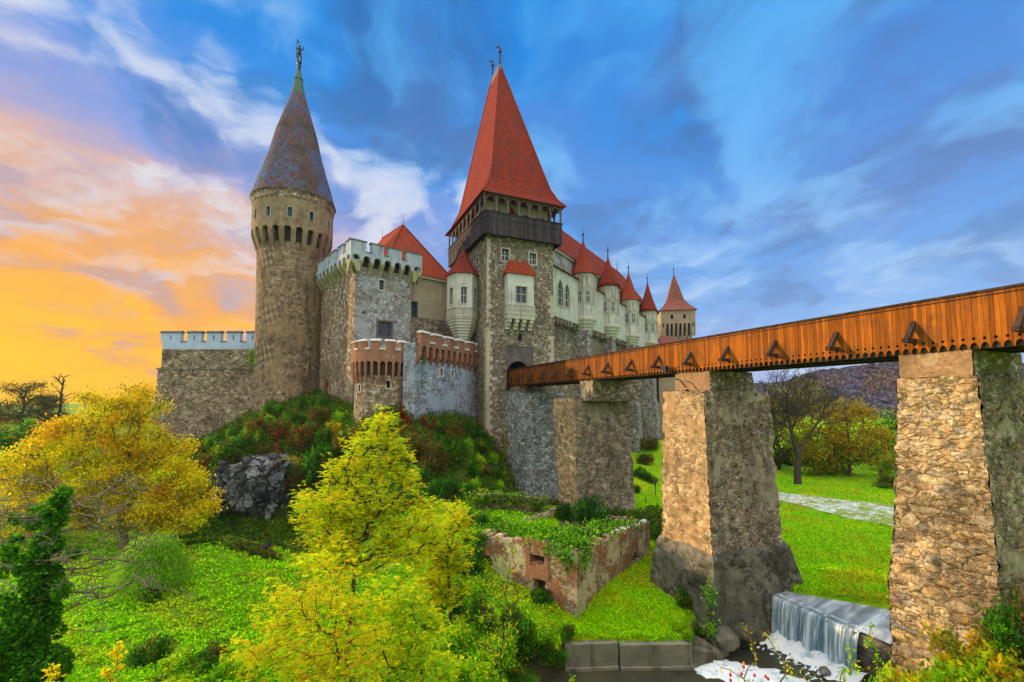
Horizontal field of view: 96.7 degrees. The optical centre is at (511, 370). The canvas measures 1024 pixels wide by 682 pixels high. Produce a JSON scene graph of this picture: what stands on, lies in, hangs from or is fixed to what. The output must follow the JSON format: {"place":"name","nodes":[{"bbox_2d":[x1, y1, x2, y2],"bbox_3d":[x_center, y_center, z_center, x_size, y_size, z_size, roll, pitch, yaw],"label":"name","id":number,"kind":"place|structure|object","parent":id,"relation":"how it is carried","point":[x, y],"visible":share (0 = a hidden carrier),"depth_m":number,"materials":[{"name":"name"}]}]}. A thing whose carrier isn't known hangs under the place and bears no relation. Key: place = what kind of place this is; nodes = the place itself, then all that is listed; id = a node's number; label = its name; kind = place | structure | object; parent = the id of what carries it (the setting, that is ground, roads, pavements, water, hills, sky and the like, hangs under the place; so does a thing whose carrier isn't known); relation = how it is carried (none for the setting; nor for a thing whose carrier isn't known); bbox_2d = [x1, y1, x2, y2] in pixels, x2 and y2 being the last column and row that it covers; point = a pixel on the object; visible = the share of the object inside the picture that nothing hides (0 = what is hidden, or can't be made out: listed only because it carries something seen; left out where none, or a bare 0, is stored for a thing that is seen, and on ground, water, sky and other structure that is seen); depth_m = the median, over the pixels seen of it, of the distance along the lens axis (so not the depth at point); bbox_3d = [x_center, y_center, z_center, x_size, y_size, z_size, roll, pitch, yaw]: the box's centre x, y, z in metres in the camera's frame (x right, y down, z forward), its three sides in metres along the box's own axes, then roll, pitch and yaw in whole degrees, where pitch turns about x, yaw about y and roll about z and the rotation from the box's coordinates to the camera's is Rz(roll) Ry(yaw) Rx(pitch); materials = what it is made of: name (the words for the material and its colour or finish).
{"place":"outdoors","nodes":[
{"label":"outdoors","id":0,"kind":"place"},
{"bbox_2d":[0,393,928,681],"bbox_3d":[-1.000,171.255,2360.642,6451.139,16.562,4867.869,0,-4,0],"label":"ground","id":1,"kind":"structure","parent":0,"point":[544,669],"depth_m":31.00,"materials":[{"name":"green plant"}]},
{"bbox_2d":[0,415,45,458],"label":"hedge bush","id":2,"kind":"object","parent":1,"relation":"on","point":[8,442],"visible":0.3,"depth_m":60.17,"materials":[{"name":"green plant"}]},
{"bbox_2d":[0,379,71,431],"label":"bare tree","id":3,"kind":"object","parent":1,"relation":"on","point":[24,391],"visible":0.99,"depth_m":81.59,"materials":[{"name":"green plant"}]},
{"bbox_2d":[16,393,73,425],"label":"tree","id":4,"kind":"object","parent":1,"relation":"on","point":[50,409],"visible":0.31,"depth_m":89.52,"materials":[{"name":"plant"}]},
{"bbox_2d":[0,447,197,681],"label":"ivy covered tree","id":5,"kind":"object","parent":1,"relation":"on","point":[33,625],"visible":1,"depth_m":13.20,"materials":[{"name":"green plant"}]},
{"bbox_2d":[98,640,127,681],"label":"yellow shoot","id":6,"kind":"object","parent":1,"relation":"on","point":[106,673],"visible":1,"depth_m":9.14,"materials":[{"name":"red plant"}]},
{"bbox_2d":[0,376,229,552],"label":"golden tree","id":7,"kind":"object","parent":1,"relation":"on","point":[112,412],"visible":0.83,"depth_m":36.24,"materials":[{"name":"yellow plant"}]},
{"bbox_2d":[135,583,163,603],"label":"green shrub","id":8,"kind":"object","parent":1,"relation":"on","point":[156,596],"visible":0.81,"depth_m":27.17,"materials":[{"name":"green plant"}]},
{"bbox_2d":[104,530,195,606],"bbox_3d":[-22.450,12.001,28.395,4.629,4.240,4.710,0,-4,0],"label":"willow bush","id":9,"kind":"object","parent":1,"relation":"on","point":[165,551],"visible":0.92,"depth_m":27.77,"materials":[{"name":"green plant"}]},
{"bbox_2d":[121,630,178,668],"bbox_3d":[-16.667,12.975,21.149,2.437,1.779,1.796,2,-4,-26],"label":"green shrub","id":10,"kind":"object","parent":1,"relation":"on","point":[160,645],"visible":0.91,"depth_m":20.93,"materials":[{"name":"green plant"}]},
{"bbox_2d":[153,641,196,680],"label":"lime shrub","id":11,"kind":"object","parent":1,"relation":"on","point":[182,659],"visible":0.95,"depth_m":20.02,"materials":[{"name":"green plant"}]},
{"bbox_2d":[150,331,254,443],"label":"curtain wall","id":12,"kind":"structure","parent":1,"relation":"on","point":[207,386],"depth_m":61.23,"materials":[{"name":"stone"}]},
{"bbox_2d":[189,633,231,676],"bbox_3d":[-13.593,12.922,20.550,1.745,1.545,2.368,1,-4,-18],"label":"green shrub","id":13,"kind":"object","parent":1,"relation":"on","point":[209,654],"visible":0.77,"depth_m":20.42,"materials":[{"name":"green plant"}]},
{"bbox_2d":[208,436,242,465],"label":"green shrub","id":14,"kind":"object","parent":1,"relation":"on","point":[225,450],"visible":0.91,"depth_m":47.80,"materials":[{"name":"green plant"}]},
{"bbox_2d":[208,649,255,681],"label":"lime shrub","id":15,"kind":"object","parent":1,"relation":"on","point":[227,664],"visible":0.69,"depth_m":19.50,"materials":[{"name":"green plant"}]},
{"bbox_2d":[227,428,267,448],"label":"green shrub","id":16,"kind":"object","parent":1,"relation":"on","point":[240,442],"visible":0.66,"depth_m":49.70,"materials":[{"name":"green plant"}]},
{"bbox_2d":[209,453,300,519],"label":"rock outcrop","id":17,"kind":"object","parent":1,"relation":"on","point":[252,485],"visible":0.49,"depth_m":45.16,"materials":[{"name":"grey stone"}]},
{"bbox_2d":[242,414,275,431],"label":"brown shrub","id":18,"kind":"object","parent":1,"relation":"on","point":[259,422],"visible":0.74,"depth_m":51.59,"materials":[{"name":"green plant"}]},
{"bbox_2d":[259,397,285,417],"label":"green shrub","id":19,"kind":"object","parent":1,"relation":"on","point":[273,406],"visible":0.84,"depth_m":54.08,"materials":[{"name":"green plant"}]},
{"bbox_2d":[264,419,295,440],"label":"brown shrub","id":20,"kind":"object","parent":1,"relation":"on","point":[281,426],"visible":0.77,"depth_m":50.35,"materials":[{"name":"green plant"}]},
{"bbox_2d":[249,39,335,413],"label":"round tower","id":21,"kind":"structure","parent":1,"relation":"on","point":[293,208],"depth_m":59.43,"materials":[{"name":"stone"}]},
{"bbox_2d":[283,463,311,494],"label":"brown shrub","id":22,"kind":"object","parent":1,"relation":"on","point":[296,481],"visible":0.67,"depth_m":45.99,"materials":[{"name":"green plant"}]},
{"bbox_2d":[282,420,324,450],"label":"brown shrub","id":23,"kind":"object","parent":1,"relation":"on","point":[303,431],"visible":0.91,"depth_m":48.98,"materials":[{"name":"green plant"}]},
{"bbox_2d":[219,534,396,681],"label":"robinia tree","id":24,"kind":"object","parent":1,"relation":"on","point":[331,662],"visible":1,"depth_m":14.52,"materials":[{"name":"yellow plant"}]},
{"bbox_2d":[297,440,340,488],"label":"dark shrub","id":25,"kind":"object","parent":1,"relation":"on","point":[311,461],"visible":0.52,"depth_m":45.19,"materials":[{"name":"green plant"}]},
{"bbox_2d":[306,404,332,424],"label":"brown shrub","id":26,"kind":"object","parent":1,"relation":"on","point":[317,416],"visible":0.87,"depth_m":50.87,"materials":[{"name":"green plant"}]},
{"bbox_2d":[314,423,335,447],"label":"green shrub","id":27,"kind":"object","parent":1,"relation":"on","point":[322,437],"visible":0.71,"depth_m":48.22,"materials":[{"name":"green plant"}]},
{"bbox_2d":[330,425,354,452],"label":"brown shrub","id":28,"kind":"object","parent":1,"relation":"on","point":[339,442],"visible":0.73,"depth_m":44.98,"materials":[{"name":"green plant"}]},
{"bbox_2d":[64,388,662,561],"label":"undergrowth","id":29,"kind":"object","parent":1,"relation":"on","point":[231,540],"visible":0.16,"depth_m":44.32,"materials":[{"name":"green plant"}]},
{"bbox_2d":[286,403,451,669],"bbox_3d":[-6.616,7.674,20.906,7.832,12.354,4.133,0,-4,0],"label":"robinia tree","id":30,"kind":"object","parent":1,"relation":"on","point":[342,519],"visible":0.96,"depth_m":20.79,"materials":[{"name":"yellow plant"}]},
{"bbox_2d":[316,237,422,405],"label":"square bastion","id":31,"kind":"object","parent":1,"relation":"on","point":[366,294],"visible":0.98,"depth_m":55.32,"materials":[{"name":"grey stone"}]},
{"bbox_2d":[376,319,392,338],"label":"window","id":32,"kind":"structure","parent":31,"relation":"in","point":[382,328],"depth_m":55.09,"materials":[{"name":"grey glass"}]},
{"bbox_2d":[351,339,409,422],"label":"brick turret","id":33,"kind":"object","parent":1,"relation":"on","point":[377,372],"visible":0.67,"depth_m":47.37,"materials":[{"name":"stone"}]},
{"bbox_2d":[351,563,464,681],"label":"robinia tree","id":34,"kind":"object","parent":1,"relation":"on","point":[409,639],"visible":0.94,"depth_m":15.76,"materials":[{"name":"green plant"}]},
{"bbox_2d":[378,224,454,345],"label":"residential wing","id":35,"kind":"structure","parent":1,"relation":"on","point":[428,301],"depth_m":60.92,"materials":[{"name":"beige paint"}]},
{"bbox_2d":[400,427,432,459],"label":"brown shrub","id":36,"kind":"object","parent":1,"relation":"on","point":[419,441],"visible":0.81,"depth_m":42.27,"materials":[{"name":"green plant"}]},
{"bbox_2d":[388,496,480,625],"bbox_3d":[-3.899,10.144,23.365,4.872,7.321,3.116,0,-4,0],"label":"robinia tree","id":37,"kind":"object","parent":1,"relation":"on","point":[445,564],"visible":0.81,"depth_m":23.16,"materials":[{"name":"green plant"}]},
{"bbox_2d":[418,437,452,475],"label":"brown shrub","id":38,"kind":"object","parent":1,"relation":"on","point":[437,457],"visible":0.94,"depth_m":41.41,"materials":[{"name":"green plant"}]},
{"bbox_2d":[402,330,477,420],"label":"battlement wall","id":39,"kind":"structure","parent":1,"relation":"on","point":[449,375],"depth_m":50.91,"materials":[{"name":"grey stone"}]},
{"bbox_2d":[427,476,457,501],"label":"dark shrub","id":40,"kind":"object","parent":1,"relation":"on","point":[446,485],"visible":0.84,"depth_m":37.83,"materials":[{"name":"green plant"}]},
{"bbox_2d":[428,429,472,467],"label":"green shrub","id":41,"kind":"object","parent":1,"relation":"on","point":[449,442],"visible":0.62,"depth_m":44.40,"materials":[{"name":"green plant"}]},
{"bbox_2d":[434,579,466,618],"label":"green shrub","id":42,"kind":"object","parent":1,"relation":"on","point":[457,611],"visible":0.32,"depth_m":25.60,"materials":[{"name":"green plant"}]},
{"bbox_2d":[439,420,464,439],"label":"brown shrub","id":43,"kind":"object","parent":1,"relation":"on","point":[455,427],"visible":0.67,"depth_m":48.09,"materials":[{"name":"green plant"}]},
{"bbox_2d":[426,616,478,659],"bbox_3d":[-2.784,12.585,21.505,2.057,2.039,2.340,-3,-5,37],"label":"lime shrub","id":44,"kind":"object","parent":1,"relation":"on","point":[461,638],"visible":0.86,"depth_m":21.19,"materials":[{"name":"green plant"}]},
{"bbox_2d":[444,469,478,501],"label":"green shrub","id":45,"kind":"object","parent":1,"relation":"on","point":[461,482],"visible":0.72,"depth_m":38.46,"materials":[{"name":"green plant"}]},
{"bbox_2d":[449,457,487,480],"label":"green shrub","id":46,"kind":"object","parent":1,"relation":"on","point":[472,469],"visible":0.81,"depth_m":43.22,"materials":[{"name":"green plant"}]},
{"bbox_2d":[454,552,490,576],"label":"green shrub","id":47,"kind":"object","parent":1,"relation":"on","point":[479,565],"visible":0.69,"depth_m":29.30,"materials":[{"name":"green plant"}]},
{"bbox_2d":[458,571,487,600],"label":"lime shrub","id":48,"kind":"object","parent":1,"relation":"on","point":[476,591],"visible":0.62,"depth_m":27.67,"materials":[{"name":"green plant"}]},
{"bbox_2d":[452,652,503,681],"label":"lime shrub","id":49,"kind":"object","parent":1,"relation":"on","point":[475,673],"visible":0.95,"depth_m":19.02,"materials":[{"name":"green plant"}]},
{"bbox_2d":[462,595,497,634],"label":"green shrub","id":50,"kind":"object","parent":1,"relation":"on","point":[476,608],"visible":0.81,"depth_m":23.39,"materials":[{"name":"green plant"}]},
{"bbox_2d":[463,543,525,681],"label":"thin sapling","id":51,"kind":"object","parent":1,"relation":"on","point":[506,613],"visible":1,"depth_m":19.31,"materials":[{"name":"green plant"}]},
{"bbox_2d":[473,626,518,669],"bbox_3d":[-0.730,12.891,21.269,2.034,1.981,2.314,-1,-4,13],"label":"lime shrub","id":52,"kind":"object","parent":1,"relation":"on","point":[508,650],"visible":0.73,"depth_m":21.02,"materials":[{"name":"green plant"}]},
{"bbox_2d":[64,653,934,681],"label":"bank weeds","id":53,"kind":"object","parent":1,"relation":"on","point":[882,663],"visible":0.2,"depth_m":19.21,"materials":[{"name":"green plant"}]},
{"bbox_2d":[445,45,566,453],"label":"gate tower","id":54,"kind":"structure","parent":1,"relation":"on","point":[510,256],"depth_m":57.79,"materials":[{"name":"grey stone"}]},
{"bbox_2d":[445,237,478,340],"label":"corner bay window","id":55,"kind":"structure","parent":54,"relation":"attached to","point":[461,275],"depth_m":56.94,"materials":[{"name":"white paint"}]},
{"bbox_2d":[475,493,542,514],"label":"terrace wall","id":56,"kind":"structure","parent":1,"relation":"on","point":[518,507],"depth_m":36.32,"materials":[{"name":"grey stone"}]},
{"bbox_2d":[459,487,553,512],"bbox_3d":[-0.397,10.425,36.056,7.789,2.631,2.399,1,-4,-16],"label":"terrace ivy","id":57,"kind":"object","parent":56,"relation":"attached to","point":[501,502],"visible":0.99,"depth_m":35.91,"materials":[{"name":"green plant"}]},
{"bbox_2d":[497,600,537,638],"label":"green shrub","id":58,"kind":"object","parent":1,"relation":"on","point":[518,617],"visible":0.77,"depth_m":23.21,"materials":[{"name":"green plant"}]},
{"bbox_2d":[504,661,539,681],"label":"green shrub","id":59,"kind":"object","parent":1,"relation":"on","point":[516,676],"visible":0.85,"depth_m":21.02,"materials":[{"name":"green plant"}]},
{"bbox_2d":[511,625,553,665],"bbox_3d":[0.831,13.805,23.124,2.672,1.910,1.969,1,-4,-16],"label":"green shrub","id":60,"kind":"object","parent":1,"relation":"on","point":[522,647],"visible":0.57,"depth_m":22.80,"materials":[{"name":"green plant"}]},
{"bbox_2d":[504,386,567,498],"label":"bridge pier","id":61,"kind":"structure","parent":1,"relation":"on","point":[529,448],"depth_m":51.26,"materials":[{"name":"grey stone"}]},
{"bbox_2d":[522,615,555,647],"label":"lime shrub","id":62,"kind":"object","parent":1,"relation":"on","point":[542,631],"visible":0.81,"depth_m":23.15,"materials":[{"name":"green plant"}]},
{"bbox_2d":[529,586,553,606],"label":"dark shrub","id":63,"kind":"object","parent":1,"relation":"on","point":[542,598],"visible":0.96,"depth_m":26.91,"materials":[{"name":"green plant"}]},
{"bbox_2d":[541,642,571,668],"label":"green shrub","id":64,"kind":"object","parent":1,"relation":"on","point":[561,656],"visible":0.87,"depth_m":23.04,"materials":[{"name":"green plant"}]},
{"bbox_2d":[460,206,660,452],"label":"great hall","id":65,"kind":"structure","parent":1,"relation":"on","point":[601,306],"depth_m":77.62,"materials":[{"name":"white paint"}]},
{"bbox_2d":[478,503,649,617],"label":"ruined building","id":66,"kind":"structure","parent":1,"relation":"on","point":[573,593],"depth_m":28.52,"materials":[{"name":"stone"}]},
{"bbox_2d":[467,515,493,566],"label":"ruin ivy","id":67,"kind":"object","parent":66,"relation":"attached to","point":[479,547],"visible":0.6,"depth_m":30.20,"materials":[{"name":"green plant"}]},
{"bbox_2d":[481,516,644,576],"bbox_3d":[3.451,11.082,31.775,9.180,2.474,10.434,-3,-5,38],"label":"ruin ivy","id":68,"kind":"object","parent":66,"relation":"attached to","point":[563,537],"visible":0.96,"depth_m":29.30,"materials":[{"name":"green plant"}]},
{"bbox_2d":[564,492,611,523],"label":"dark shrub","id":69,"kind":"object","parent":1,"relation":"on","point":[587,508],"visible":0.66,"depth_m":36.55,"materials":[{"name":"green plant"}]},
{"bbox_2d":[553,380,641,511],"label":"bridge pier","id":70,"kind":"structure","parent":1,"relation":"on","point":[592,445],"depth_m":41.79,"materials":[{"name":"grey stone"}]},
{"bbox_2d":[564,639,712,671],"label":"stream wall","id":71,"kind":"structure","parent":1,"relation":"on","point":[595,655],"depth_m":23.85,"materials":[{"name":"concrete"}]},
{"bbox_2d":[656,336,679,439],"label":"outbuilding","id":72,"kind":"structure","parent":1,"relation":"on","point":[664,384],"depth_m":104.85,"materials":[{"name":"stone"}]},
{"bbox_2d":[657,264,696,339],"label":"tower","id":73,"kind":"structure","parent":1,"relation":"on","point":[676,316],"depth_m":112.94,"materials":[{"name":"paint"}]},
{"bbox_2d":[673,585,694,610],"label":"green shrub","id":74,"kind":"object","parent":1,"relation":"on","point":[684,599],"visible":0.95,"depth_m":27.27,"materials":[{"name":"green plant"}]},
{"bbox_2d":[538,463,894,641],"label":"grass","id":75,"kind":"structure","parent":1,"relation":"on","point":[880,592],"depth_m":31.74,"materials":[{"name":"green plant"}]},
{"bbox_2d":[650,371,802,649],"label":"bridge pier","id":76,"kind":"structure","parent":1,"relation":"on","point":[720,511],"depth_m":28.24,"materials":[{"name":"grey stone"}]},
{"bbox_2d":[700,568,722,642],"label":"wall ivy","id":77,"kind":"object","parent":76,"relation":"attached to","point":[711,632],"depth_m":25.30,"materials":[{"name":"green plant"}]},
{"bbox_2d":[733,621,757,644],"bbox_3d":[13.175,14.958,26.059,1.353,1.158,1.331,0,-4,-4],"label":"boulder","id":78,"kind":"object","parent":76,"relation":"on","point":[739,631],"visible":0.64,"depth_m":25.61,"materials":[{"name":"stone"}]},
{"bbox_2d":[506,283,1023,386],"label":"footbridge","id":79,"kind":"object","parent":76,"relation":"on","point":[990,319],"visible":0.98,"depth_m":21.64,"materials":[{"name":"brown wood"}]},
{"bbox_2d":[716,623,821,681],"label":"wild rose","id":80,"kind":"object","parent":1,"relation":"on","point":[765,675],"visible":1,"depth_m":7.73,"materials":[{"name":"green plant"}]},
{"bbox_2d":[769,393,819,469],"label":"tree","id":81,"kind":"object","parent":1,"relation":"on","point":[778,457],"visible":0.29,"depth_m":76.28,"materials":[{"name":"green plant"}]},
{"bbox_2d":[754,366,854,484],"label":"bare tree","id":82,"kind":"object","parent":1,"relation":"on","point":[797,463],"visible":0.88,"depth_m":63.38,"materials":[{"name":"brown plant"}]},
{"bbox_2d":[765,379,848,432],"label":"tree","id":83,"kind":"object","parent":1,"relation":"on","point":[815,411],"visible":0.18,"depth_m":82.84,"materials":[{"name":"brown plant"}]},
{"bbox_2d":[780,416,864,475],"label":"wood tree","id":84,"kind":"object","parent":1,"relation":"on","point":[838,470],"visible":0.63,"depth_m":69.24,"materials":[{"name":"green plant"}]},
{"bbox_2d":[756,593,890,681],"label":"weir","id":85,"kind":"object","parent":1,"relation":"on","point":[805,636],"visible":0.63,"depth_m":24.48,"materials":[{"name":"liquid"}]},
{"bbox_2d":[778,494,893,525],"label":"stone path","id":86,"kind":"structure","parent":1,"relation":"on","point":[879,506],"depth_m":48.86,"materials":[{"name":"grey stone"}]},
{"bbox_2d":[797,395,896,476],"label":"tree","id":87,"kind":"object","parent":1,"relation":"on","point":[854,446],"visible":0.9,"depth_m":67.16,"materials":[{"name":"green plant"}]},
{"bbox_2d":[835,622,886,681],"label":"young bramble","id":88,"kind":"object","parent":1,"relation":"on","point":[851,669],"visible":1,"depth_m":10.13,"materials":[{"name":"green plant"}]},
{"bbox_2d":[864,406,897,469],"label":"tree","id":89,"kind":"object","parent":1,"relation":"on","point":[889,424],"visible":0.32,"depth_m":73.13,"materials":[{"name":"green plant"}]},
{"bbox_2d":[871,450,895,488],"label":"bush","id":90,"kind":"object","parent":1,"relation":"on","point":[887,481],"visible":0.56,"depth_m":59.59,"materials":[{"name":"green plant"}]},
{"bbox_2d":[867,658,953,681],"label":"orange shrub","id":91,"kind":"object","parent":1,"relation":"on","point":[902,677],"visible":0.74,"depth_m":14.00,"materials":[{"name":"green plant"}]},
{"bbox_2d":[887,349,1023,676],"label":"bridge pier","id":92,"kind":"structure","parent":1,"relation":"on","point":[957,546],"depth_m":17.25,"materials":[{"name":"brown stone"}]},
{"bbox_2d":[910,645,1020,681],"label":"lime shrub","id":93,"kind":"object","parent":1,"relation":"on","point":[951,667],"visible":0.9,"depth_m":13.23,"materials":[{"name":"green plant"}]},
{"bbox_2d":[917,612,1023,681],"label":"orange shrub","id":94,"kind":"object","parent":1,"relation":"on","point":[1000,664],"visible":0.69,"depth_m":13.64,"materials":[{"name":"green plant"}]},
{"bbox_2d":[972,579,1023,677],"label":"green shrub","id":95,"kind":"object","parent":1,"relation":"on","point":[1000,616],"visible":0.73,"depth_m":13.81,"materials":[{"name":"green plant"}]},
{"bbox_2d":[0,0,1023,403],"label":"sky","id":96,"kind":"structure","parent":0,"point":[789,160],"materials":[{"name":"blue"}]},
{"bbox_2d":[533,643,863,681],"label":"river","id":97,"kind":"structure","parent":0,"point":[746,655],"depth_m":23.43,"materials":[{"name":"liquid"}]},
{"bbox_2d":[711,642,729,657],"bbox_3d":[11.514,15.409,25.230,0.833,0.735,1.084,2,-4,-21],"label":"boulder","id":98,"kind":"object","parent":97,"relation":"in","point":[725,653],"visible":0.33,"depth_m":24.79,"materials":[{"name":"stone"}]},
{"bbox_2d":[712,625,739,651],"bbox_3d":[11.726,14.871,25.221,1.612,1.221,1.332,2,-5,-28],"label":"boulder","id":99,"kind":"object","parent":98,"relation":"on","point":[727,639],"visible":0.95,"depth_m":24.79,"materials":[{"name":"stone"}]},
{"bbox_2d":[694,659,809,681],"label":"rapids","id":100,"kind":"structure","parent":97,"relation":"attached to","point":[708,670],"depth_m":23.25,"materials":[{"name":"liquid"}]},
{"bbox_2d":[773,591,891,643],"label":"water","id":101,"kind":"structure","parent":0,"point":[861,615],"depth_m":25.23,"materials":[{"name":"white liquid"}]},
{"bbox_2d":[754,361,1023,417],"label":"hills","id":102,"kind":"structure","parent":0,"point":[884,375],"depth_m":303.65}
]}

